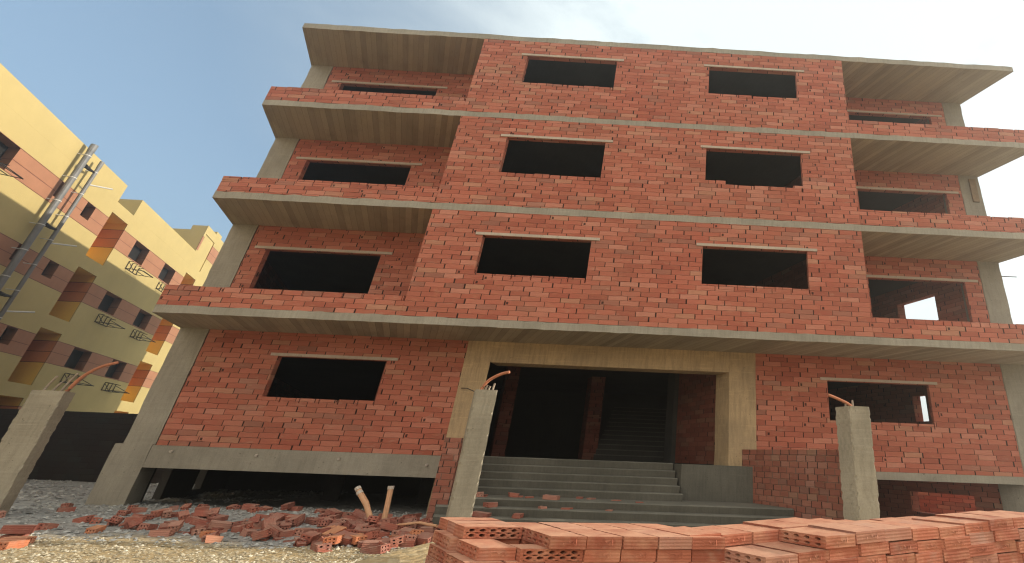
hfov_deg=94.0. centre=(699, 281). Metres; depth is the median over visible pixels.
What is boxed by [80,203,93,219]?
window
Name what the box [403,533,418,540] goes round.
loose brick
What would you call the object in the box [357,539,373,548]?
loose brick
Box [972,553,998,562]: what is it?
stacked brick
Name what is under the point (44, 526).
loose brick
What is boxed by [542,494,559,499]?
loose brick
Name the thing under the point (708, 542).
stacked brick
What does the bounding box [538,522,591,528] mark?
stacked brick
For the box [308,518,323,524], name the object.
loose brick
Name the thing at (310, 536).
loose brick
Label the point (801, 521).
stacked brick
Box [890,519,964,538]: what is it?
stacked brick
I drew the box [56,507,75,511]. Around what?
loose brick
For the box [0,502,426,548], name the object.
gravel
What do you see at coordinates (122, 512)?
loose brick
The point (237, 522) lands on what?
loose brick
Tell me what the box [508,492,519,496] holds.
loose brick
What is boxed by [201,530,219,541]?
loose brick
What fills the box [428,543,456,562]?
stacked brick
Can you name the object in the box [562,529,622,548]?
stacked brick
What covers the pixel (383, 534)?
loose brick
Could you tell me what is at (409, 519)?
loose brick
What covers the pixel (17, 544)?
loose brick
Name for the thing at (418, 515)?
loose brick
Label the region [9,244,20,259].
window
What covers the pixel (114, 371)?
window
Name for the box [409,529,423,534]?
loose brick
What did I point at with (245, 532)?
loose brick
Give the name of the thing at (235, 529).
loose brick
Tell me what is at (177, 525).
loose brick
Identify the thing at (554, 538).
stacked brick
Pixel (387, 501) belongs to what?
conduit stub
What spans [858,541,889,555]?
stacked brick
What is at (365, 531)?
loose brick
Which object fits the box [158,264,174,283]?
window
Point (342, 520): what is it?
loose brick
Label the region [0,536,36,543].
loose brick
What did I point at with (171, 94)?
sky
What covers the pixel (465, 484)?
concrete post
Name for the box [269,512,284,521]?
loose brick
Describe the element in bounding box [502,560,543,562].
stacked brick
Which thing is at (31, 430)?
concrete post
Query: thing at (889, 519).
stacked brick
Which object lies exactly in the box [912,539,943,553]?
stacked brick
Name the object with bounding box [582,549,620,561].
stacked brick
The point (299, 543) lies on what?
brick shard
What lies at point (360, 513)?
loose brick
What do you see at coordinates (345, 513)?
loose brick
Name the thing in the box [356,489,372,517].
conduit stub
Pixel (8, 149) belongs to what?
window
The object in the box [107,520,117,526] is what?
loose brick
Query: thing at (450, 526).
stacked brick
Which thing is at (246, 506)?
loose brick
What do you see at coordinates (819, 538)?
stacked brick
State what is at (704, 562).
stacked brick
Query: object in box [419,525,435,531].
loose brick
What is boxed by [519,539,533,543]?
stacked brick
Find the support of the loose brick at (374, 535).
on the ground
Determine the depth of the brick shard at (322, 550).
6.12 m
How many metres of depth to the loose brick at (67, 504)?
8.97 m
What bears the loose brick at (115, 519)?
on the ground
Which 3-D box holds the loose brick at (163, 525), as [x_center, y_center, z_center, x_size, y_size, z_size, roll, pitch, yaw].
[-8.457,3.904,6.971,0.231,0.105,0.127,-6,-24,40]
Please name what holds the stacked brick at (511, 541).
on the stacked brick
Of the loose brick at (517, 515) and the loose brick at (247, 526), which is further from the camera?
the loose brick at (517, 515)
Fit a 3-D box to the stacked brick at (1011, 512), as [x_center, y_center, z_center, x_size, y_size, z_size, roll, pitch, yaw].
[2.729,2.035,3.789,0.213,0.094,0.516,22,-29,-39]
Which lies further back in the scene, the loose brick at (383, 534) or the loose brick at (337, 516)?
the loose brick at (337, 516)
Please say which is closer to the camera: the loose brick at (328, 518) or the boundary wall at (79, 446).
the loose brick at (328, 518)
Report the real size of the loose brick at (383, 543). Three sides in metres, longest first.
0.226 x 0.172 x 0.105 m
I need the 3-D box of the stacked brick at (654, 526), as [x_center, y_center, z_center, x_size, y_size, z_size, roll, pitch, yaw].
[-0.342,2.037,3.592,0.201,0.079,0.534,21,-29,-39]
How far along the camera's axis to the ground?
6.82 m
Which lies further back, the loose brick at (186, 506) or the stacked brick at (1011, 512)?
the loose brick at (186, 506)
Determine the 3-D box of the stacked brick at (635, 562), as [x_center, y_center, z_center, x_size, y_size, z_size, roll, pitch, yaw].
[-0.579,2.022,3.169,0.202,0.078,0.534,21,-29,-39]
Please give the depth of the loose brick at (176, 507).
8.90 m
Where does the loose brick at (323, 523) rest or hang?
on the brick shard
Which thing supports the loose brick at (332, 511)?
on the ground
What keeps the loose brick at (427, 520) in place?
on the ground
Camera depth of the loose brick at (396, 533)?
7.07 m
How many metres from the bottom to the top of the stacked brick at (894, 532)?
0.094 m
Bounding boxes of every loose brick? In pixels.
[0,510,6,517]
[0,525,37,533]
[0,534,29,537]
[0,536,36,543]
[0,539,30,549]
[35,523,58,530]
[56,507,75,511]
[60,503,73,506]
[72,515,94,522]
[84,525,106,533]
[89,517,102,523]
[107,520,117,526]
[108,515,124,524]
[116,510,131,515]
[123,517,142,528]
[124,516,146,521]
[127,505,138,509]
[131,507,147,512]
[137,524,158,530]
[145,514,155,519]
[148,529,176,536]
[150,509,167,517]
[158,523,169,528]
[161,508,172,517]
[167,519,184,531]
[169,505,178,510]
[178,510,189,519]
[180,503,191,509]
[184,516,195,522]
[189,517,207,525]
[190,525,207,531]
[191,527,205,535]
[193,510,212,517]
[194,506,209,511]
[199,530,215,537]
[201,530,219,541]
[203,525,223,530]
[205,535,223,542]
[206,507,219,519]
[207,514,228,522]
[207,520,231,530]
[226,504,238,509]
[229,521,242,528]
[231,524,253,532]
[232,505,242,509]
[239,527,256,536]
[240,522,253,531]
[241,503,259,509]
[241,521,262,526]
[247,507,258,512]
[248,516,260,522]
[250,530,271,537]
[252,528,271,540]
[255,514,268,518]
[259,506,272,510]
[262,518,275,529]
[263,524,284,537]
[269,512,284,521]
[278,525,288,529]
[279,529,295,536]
[280,502,294,509]
[280,520,291,528]
[285,513,304,525]
[287,506,302,510]
[289,520,304,526]
[293,538,309,546]
[294,527,315,536]
[300,531,321,542]
[304,517,317,523]
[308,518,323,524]
[310,541,331,551]
[314,508,325,513]
[314,527,330,532]
[317,520,332,526]
[317,533,332,540]
[318,516,332,520]
[321,525,346,535]
[322,534,344,544]
[324,508,342,514]
[328,522,341,526]
[329,513,341,519]
[334,530,359,545]
[340,518,351,522]
[342,512,352,517]
[343,520,364,528]
[344,515,359,520]
[345,529,357,532]
[350,533,367,544]
[352,509,373,518]
[352,531,379,545]
[355,522,368,529]
[356,527,380,533]
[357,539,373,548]
[360,543,389,553]
[361,525,376,528]
[361,540,389,548]
[366,515,380,524]
[377,541,397,548]
[379,517,396,522]
[379,521,403,530]
[380,532,389,536]
[390,515,404,523]
[390,534,403,546]
[391,530,404,534]
[398,531,408,534]
[398,540,415,546]
[399,527,417,531]
[401,517,419,522]
[403,513,421,517]
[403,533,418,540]
[405,520,416,527]
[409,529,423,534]
[416,518,429,527]
[416,532,433,544]
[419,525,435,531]
[472,511,491,517]
[476,492,483,496]
[483,502,497,507]
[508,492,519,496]
[511,513,523,518]
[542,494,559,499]
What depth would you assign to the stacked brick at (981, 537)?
3.43 m
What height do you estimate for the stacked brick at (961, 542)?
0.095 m
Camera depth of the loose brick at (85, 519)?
7.32 m
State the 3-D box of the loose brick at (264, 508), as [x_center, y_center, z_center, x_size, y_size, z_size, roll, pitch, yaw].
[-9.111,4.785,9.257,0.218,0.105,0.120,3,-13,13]
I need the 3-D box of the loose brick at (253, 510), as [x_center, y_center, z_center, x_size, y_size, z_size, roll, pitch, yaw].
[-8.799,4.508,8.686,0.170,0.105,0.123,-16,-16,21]
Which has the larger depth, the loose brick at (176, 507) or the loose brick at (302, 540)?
the loose brick at (176, 507)
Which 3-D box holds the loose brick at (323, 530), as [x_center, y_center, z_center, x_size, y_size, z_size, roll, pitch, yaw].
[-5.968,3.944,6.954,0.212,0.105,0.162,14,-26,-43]
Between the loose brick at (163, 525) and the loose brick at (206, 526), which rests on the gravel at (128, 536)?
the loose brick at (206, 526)
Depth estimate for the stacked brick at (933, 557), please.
3.25 m
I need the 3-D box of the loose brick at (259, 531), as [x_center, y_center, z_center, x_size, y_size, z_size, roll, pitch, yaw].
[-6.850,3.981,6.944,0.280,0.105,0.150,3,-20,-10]
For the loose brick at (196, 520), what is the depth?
7.29 m
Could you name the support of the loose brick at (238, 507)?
on the ground
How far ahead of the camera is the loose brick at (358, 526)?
7.22 m
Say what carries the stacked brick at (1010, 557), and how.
on the stacked brick
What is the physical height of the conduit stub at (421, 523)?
0.171 m
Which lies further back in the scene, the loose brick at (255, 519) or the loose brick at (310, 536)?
the loose brick at (255, 519)
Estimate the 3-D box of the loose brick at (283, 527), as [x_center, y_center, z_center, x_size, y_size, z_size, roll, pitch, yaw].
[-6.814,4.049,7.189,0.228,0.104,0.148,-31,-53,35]
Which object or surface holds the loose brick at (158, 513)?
on the ground
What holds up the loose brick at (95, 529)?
on the ground
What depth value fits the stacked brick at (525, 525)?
3.39 m
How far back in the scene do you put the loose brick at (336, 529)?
6.88 m
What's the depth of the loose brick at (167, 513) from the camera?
7.92 m
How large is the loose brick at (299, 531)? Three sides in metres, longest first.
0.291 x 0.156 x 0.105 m
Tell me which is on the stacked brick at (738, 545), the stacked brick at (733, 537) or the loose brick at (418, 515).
the stacked brick at (733, 537)
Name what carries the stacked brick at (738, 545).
on the stacked brick
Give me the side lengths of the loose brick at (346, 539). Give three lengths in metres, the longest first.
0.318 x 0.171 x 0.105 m
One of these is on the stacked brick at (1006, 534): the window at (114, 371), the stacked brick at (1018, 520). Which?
the stacked brick at (1018, 520)
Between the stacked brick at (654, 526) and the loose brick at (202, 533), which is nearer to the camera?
the stacked brick at (654, 526)
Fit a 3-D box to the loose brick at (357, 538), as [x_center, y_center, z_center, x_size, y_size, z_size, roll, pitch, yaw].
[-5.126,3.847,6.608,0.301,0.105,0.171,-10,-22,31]
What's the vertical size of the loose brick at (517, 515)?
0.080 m
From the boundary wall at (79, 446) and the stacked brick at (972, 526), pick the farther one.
the boundary wall at (79, 446)
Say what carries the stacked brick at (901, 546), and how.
on the stacked brick at (904, 558)
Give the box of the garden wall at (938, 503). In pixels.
[918,492,975,513]
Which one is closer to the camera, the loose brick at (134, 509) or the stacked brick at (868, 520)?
the stacked brick at (868, 520)
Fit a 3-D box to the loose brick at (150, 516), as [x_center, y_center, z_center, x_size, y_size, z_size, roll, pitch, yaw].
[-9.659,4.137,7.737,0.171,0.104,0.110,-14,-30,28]
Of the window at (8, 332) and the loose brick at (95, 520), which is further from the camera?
the window at (8, 332)
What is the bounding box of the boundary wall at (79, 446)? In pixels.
[0,409,201,483]
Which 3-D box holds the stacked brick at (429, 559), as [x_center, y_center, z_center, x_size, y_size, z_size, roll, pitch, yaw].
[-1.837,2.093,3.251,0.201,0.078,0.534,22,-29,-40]
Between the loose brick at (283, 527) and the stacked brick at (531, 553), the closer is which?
the stacked brick at (531, 553)
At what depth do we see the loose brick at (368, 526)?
7.18 m
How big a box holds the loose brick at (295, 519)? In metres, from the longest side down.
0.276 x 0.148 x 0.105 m
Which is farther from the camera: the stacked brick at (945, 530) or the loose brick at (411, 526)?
the loose brick at (411, 526)
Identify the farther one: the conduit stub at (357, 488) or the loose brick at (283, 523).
the conduit stub at (357, 488)
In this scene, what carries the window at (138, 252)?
in the yellow building at (92, 264)
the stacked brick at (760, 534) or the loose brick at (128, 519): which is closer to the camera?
the stacked brick at (760, 534)
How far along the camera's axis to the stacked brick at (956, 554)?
3.31 m
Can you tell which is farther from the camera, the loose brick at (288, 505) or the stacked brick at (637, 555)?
the loose brick at (288, 505)
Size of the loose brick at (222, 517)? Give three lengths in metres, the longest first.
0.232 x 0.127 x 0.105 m
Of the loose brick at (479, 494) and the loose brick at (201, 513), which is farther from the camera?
the loose brick at (479, 494)
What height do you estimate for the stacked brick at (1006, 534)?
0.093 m
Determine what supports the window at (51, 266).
in the yellow building at (92, 264)
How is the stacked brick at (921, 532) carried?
on the stacked brick at (901, 546)
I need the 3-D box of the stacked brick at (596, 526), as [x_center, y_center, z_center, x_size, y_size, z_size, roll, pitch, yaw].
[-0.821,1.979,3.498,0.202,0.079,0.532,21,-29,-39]
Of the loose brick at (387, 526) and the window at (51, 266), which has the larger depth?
the window at (51, 266)
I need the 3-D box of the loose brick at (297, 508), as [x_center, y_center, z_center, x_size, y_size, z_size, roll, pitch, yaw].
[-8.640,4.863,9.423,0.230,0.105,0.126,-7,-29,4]
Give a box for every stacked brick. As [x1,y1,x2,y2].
[425,555,439,562]
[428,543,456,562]
[432,530,461,549]
[438,517,500,529]
[443,552,503,562]
[446,520,509,533]
[453,523,522,538]
[456,539,515,560]
[495,539,519,543]
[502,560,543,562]
[507,522,557,539]
[508,544,583,561]
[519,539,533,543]
[525,528,586,548]
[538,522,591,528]
[544,562,580,562]
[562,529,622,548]
[572,523,625,529]
[580,561,617,562]
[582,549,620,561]
[594,529,657,548]
[601,523,655,529]
[618,562,653,562]
[619,549,655,561]
[626,529,691,548]
[629,523,671,528]
[654,562,688,562]
[655,549,690,561]
[656,526,720,535]
[665,531,724,549]
[689,562,720,562]
[690,549,724,561]
[692,525,751,546]
[716,524,778,543]
[722,545,797,562]
[725,544,751,547]
[743,519,807,528]
[752,541,829,562]
[770,517,833,524]
[779,527,855,548]
[808,522,885,543]
[812,518,847,522]
[826,557,857,562]
[829,544,858,559]
[841,521,911,540]
[857,520,878,521]
[857,554,885,562]
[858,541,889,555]
[870,517,908,521]
[874,521,939,540]
[886,553,914,562]
[887,539,917,554]
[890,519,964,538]
[896,516,919,518]
[912,516,989,534]
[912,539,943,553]
[914,551,943,562]
[935,513,1013,530]
[942,548,969,561]
[943,535,970,549]
[943,557,972,562]
[958,511,1023,527]
[966,531,994,544]
[969,542,994,556]
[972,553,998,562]
[989,510,1023,514]
[992,540,1016,552]
[993,528,1019,541]
[997,551,1022,562]
[1014,540,1023,552]
[1015,528,1023,540]
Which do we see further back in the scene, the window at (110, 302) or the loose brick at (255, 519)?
the window at (110, 302)
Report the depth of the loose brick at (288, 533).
6.98 m
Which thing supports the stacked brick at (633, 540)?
on the stacked brick at (637, 555)
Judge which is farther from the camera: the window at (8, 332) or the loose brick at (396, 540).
the window at (8, 332)
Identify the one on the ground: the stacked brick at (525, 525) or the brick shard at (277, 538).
the brick shard at (277, 538)
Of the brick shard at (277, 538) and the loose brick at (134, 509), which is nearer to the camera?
the brick shard at (277, 538)
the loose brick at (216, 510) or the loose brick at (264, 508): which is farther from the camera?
the loose brick at (264, 508)
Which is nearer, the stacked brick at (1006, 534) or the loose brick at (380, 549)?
the stacked brick at (1006, 534)
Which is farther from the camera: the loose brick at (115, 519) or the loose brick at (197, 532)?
the loose brick at (115, 519)
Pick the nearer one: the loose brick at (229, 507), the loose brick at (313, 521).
the loose brick at (313, 521)
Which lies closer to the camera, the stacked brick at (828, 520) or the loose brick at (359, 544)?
the stacked brick at (828, 520)
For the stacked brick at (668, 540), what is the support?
on the stacked brick at (673, 555)
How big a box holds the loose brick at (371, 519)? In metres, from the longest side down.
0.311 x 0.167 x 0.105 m
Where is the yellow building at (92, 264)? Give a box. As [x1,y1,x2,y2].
[0,63,223,413]
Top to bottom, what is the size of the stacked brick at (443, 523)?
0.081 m
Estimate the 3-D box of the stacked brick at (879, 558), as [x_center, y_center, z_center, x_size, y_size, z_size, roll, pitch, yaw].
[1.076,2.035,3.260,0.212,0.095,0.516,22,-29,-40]
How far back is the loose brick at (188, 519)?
7.64 m
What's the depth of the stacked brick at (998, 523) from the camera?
3.54 m
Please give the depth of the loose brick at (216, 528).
6.98 m
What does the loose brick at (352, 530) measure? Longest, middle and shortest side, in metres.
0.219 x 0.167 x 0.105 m
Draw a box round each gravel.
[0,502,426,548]
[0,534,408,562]
[16,479,347,506]
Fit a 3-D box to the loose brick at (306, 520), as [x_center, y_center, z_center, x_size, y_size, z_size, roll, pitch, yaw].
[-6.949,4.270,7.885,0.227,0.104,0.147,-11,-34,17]
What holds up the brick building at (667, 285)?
on the ground
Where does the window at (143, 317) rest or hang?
in the yellow building at (92, 264)
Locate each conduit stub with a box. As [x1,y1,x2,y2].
[354,486,368,501]
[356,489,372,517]
[382,486,393,518]
[397,521,437,527]
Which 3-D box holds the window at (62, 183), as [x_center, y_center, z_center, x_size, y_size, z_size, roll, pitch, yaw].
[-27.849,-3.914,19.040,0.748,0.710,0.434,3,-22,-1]
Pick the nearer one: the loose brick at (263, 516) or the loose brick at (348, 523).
the loose brick at (348, 523)
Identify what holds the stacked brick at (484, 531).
on the stacked brick at (511, 541)
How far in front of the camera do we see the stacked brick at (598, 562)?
3.00 m
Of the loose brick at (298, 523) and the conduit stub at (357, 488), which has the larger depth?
the conduit stub at (357, 488)
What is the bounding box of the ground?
[0,479,433,562]
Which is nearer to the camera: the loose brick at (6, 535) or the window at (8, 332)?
the loose brick at (6, 535)
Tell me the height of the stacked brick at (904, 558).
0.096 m
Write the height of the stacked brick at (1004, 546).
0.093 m
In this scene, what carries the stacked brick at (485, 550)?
on the stacked brick at (453, 557)
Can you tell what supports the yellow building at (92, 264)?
on the ground
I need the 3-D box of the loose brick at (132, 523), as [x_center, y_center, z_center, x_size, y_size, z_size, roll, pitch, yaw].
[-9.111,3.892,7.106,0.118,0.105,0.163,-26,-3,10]
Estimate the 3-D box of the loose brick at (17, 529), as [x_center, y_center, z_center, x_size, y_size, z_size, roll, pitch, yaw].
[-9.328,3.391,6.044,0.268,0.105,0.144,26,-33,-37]
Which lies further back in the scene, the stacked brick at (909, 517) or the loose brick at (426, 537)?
the loose brick at (426, 537)
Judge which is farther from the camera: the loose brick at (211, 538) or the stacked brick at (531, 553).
the loose brick at (211, 538)
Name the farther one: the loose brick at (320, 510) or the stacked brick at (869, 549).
the loose brick at (320, 510)
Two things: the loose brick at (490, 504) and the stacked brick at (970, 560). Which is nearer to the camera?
the stacked brick at (970, 560)
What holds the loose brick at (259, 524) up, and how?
on the ground
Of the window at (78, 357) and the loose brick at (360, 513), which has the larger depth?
the window at (78, 357)
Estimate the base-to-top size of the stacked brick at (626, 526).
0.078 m
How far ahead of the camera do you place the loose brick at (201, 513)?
7.87 m
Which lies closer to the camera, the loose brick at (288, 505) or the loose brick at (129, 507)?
the loose brick at (129, 507)
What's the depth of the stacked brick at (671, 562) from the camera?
3.08 m
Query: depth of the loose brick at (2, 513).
7.26 m
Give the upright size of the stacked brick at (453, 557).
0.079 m
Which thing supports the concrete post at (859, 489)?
on the ground
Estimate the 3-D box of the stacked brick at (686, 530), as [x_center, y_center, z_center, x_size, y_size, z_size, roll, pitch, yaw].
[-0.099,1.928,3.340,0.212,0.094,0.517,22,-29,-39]
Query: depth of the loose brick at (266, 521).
7.22 m
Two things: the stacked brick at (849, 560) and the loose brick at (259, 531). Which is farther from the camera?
the loose brick at (259, 531)
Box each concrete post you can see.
[0,361,118,512]
[446,371,509,516]
[827,393,879,520]
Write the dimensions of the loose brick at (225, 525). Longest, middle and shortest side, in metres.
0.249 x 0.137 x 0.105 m
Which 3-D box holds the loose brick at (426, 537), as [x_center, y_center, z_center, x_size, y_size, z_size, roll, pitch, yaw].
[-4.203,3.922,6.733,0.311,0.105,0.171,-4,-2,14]
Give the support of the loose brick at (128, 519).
on the ground
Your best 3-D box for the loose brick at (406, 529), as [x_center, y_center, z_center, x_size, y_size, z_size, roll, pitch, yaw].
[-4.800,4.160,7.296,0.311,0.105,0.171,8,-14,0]
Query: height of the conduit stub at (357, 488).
0.716 m
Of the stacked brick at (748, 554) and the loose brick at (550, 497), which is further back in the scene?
the loose brick at (550, 497)
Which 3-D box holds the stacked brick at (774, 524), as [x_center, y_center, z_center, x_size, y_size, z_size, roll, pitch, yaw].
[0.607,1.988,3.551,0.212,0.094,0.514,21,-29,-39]
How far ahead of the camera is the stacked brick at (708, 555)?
3.15 m
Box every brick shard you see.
[272,537,285,540]
[294,537,305,546]
[317,549,332,551]
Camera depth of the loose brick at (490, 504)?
8.53 m
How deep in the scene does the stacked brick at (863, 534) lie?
3.21 m
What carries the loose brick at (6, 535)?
on the ground
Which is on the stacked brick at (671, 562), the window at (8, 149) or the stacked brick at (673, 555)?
the stacked brick at (673, 555)
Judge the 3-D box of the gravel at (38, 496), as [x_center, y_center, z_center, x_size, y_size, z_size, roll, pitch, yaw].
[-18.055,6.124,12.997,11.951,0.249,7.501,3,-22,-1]
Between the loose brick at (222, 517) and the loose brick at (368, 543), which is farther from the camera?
the loose brick at (222, 517)
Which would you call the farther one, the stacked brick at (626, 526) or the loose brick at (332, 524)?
the loose brick at (332, 524)
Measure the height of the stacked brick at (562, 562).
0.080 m
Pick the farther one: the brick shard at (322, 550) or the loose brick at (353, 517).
the loose brick at (353, 517)
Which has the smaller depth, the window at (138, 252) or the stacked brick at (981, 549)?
the stacked brick at (981, 549)
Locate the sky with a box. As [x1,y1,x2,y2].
[0,0,1023,420]
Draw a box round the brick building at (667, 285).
[85,23,1023,526]
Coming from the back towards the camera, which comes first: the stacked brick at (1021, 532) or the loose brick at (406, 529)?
the loose brick at (406, 529)
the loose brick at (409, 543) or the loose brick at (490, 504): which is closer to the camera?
the loose brick at (409, 543)
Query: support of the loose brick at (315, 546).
on the ground
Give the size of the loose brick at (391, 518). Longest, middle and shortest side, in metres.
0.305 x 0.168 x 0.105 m
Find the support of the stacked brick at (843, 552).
on the stacked brick at (849, 560)
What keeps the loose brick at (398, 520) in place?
on the loose brick
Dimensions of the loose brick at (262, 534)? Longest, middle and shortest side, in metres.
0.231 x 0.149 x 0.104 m
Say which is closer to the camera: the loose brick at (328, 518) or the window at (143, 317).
the loose brick at (328, 518)
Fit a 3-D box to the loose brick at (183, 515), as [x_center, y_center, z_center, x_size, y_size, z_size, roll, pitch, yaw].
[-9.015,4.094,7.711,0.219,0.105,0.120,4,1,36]
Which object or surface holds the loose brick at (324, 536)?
on the loose brick
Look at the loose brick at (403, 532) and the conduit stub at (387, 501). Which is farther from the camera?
the conduit stub at (387, 501)
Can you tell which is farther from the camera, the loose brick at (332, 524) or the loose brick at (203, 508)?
the loose brick at (203, 508)
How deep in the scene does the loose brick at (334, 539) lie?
6.32 m
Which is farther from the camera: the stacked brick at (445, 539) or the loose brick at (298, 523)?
the loose brick at (298, 523)
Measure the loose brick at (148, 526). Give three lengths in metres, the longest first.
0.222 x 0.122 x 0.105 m
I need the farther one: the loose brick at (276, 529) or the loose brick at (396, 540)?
the loose brick at (276, 529)
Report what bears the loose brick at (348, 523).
on the ground
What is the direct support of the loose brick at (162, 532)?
on the ground
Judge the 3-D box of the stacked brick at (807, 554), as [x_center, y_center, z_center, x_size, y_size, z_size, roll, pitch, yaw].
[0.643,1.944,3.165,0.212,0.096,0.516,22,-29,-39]
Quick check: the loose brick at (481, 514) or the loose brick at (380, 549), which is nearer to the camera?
the loose brick at (380, 549)
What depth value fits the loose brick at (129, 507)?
8.92 m
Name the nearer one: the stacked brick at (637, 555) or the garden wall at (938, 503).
the stacked brick at (637, 555)
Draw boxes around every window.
[0,133,18,168]
[0,326,16,344]
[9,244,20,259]
[41,260,57,278]
[53,182,63,196]
[64,347,90,369]
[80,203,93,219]
[98,291,120,314]
[105,359,125,379]
[128,241,148,264]
[132,309,150,329]
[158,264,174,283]
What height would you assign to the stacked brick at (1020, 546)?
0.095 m

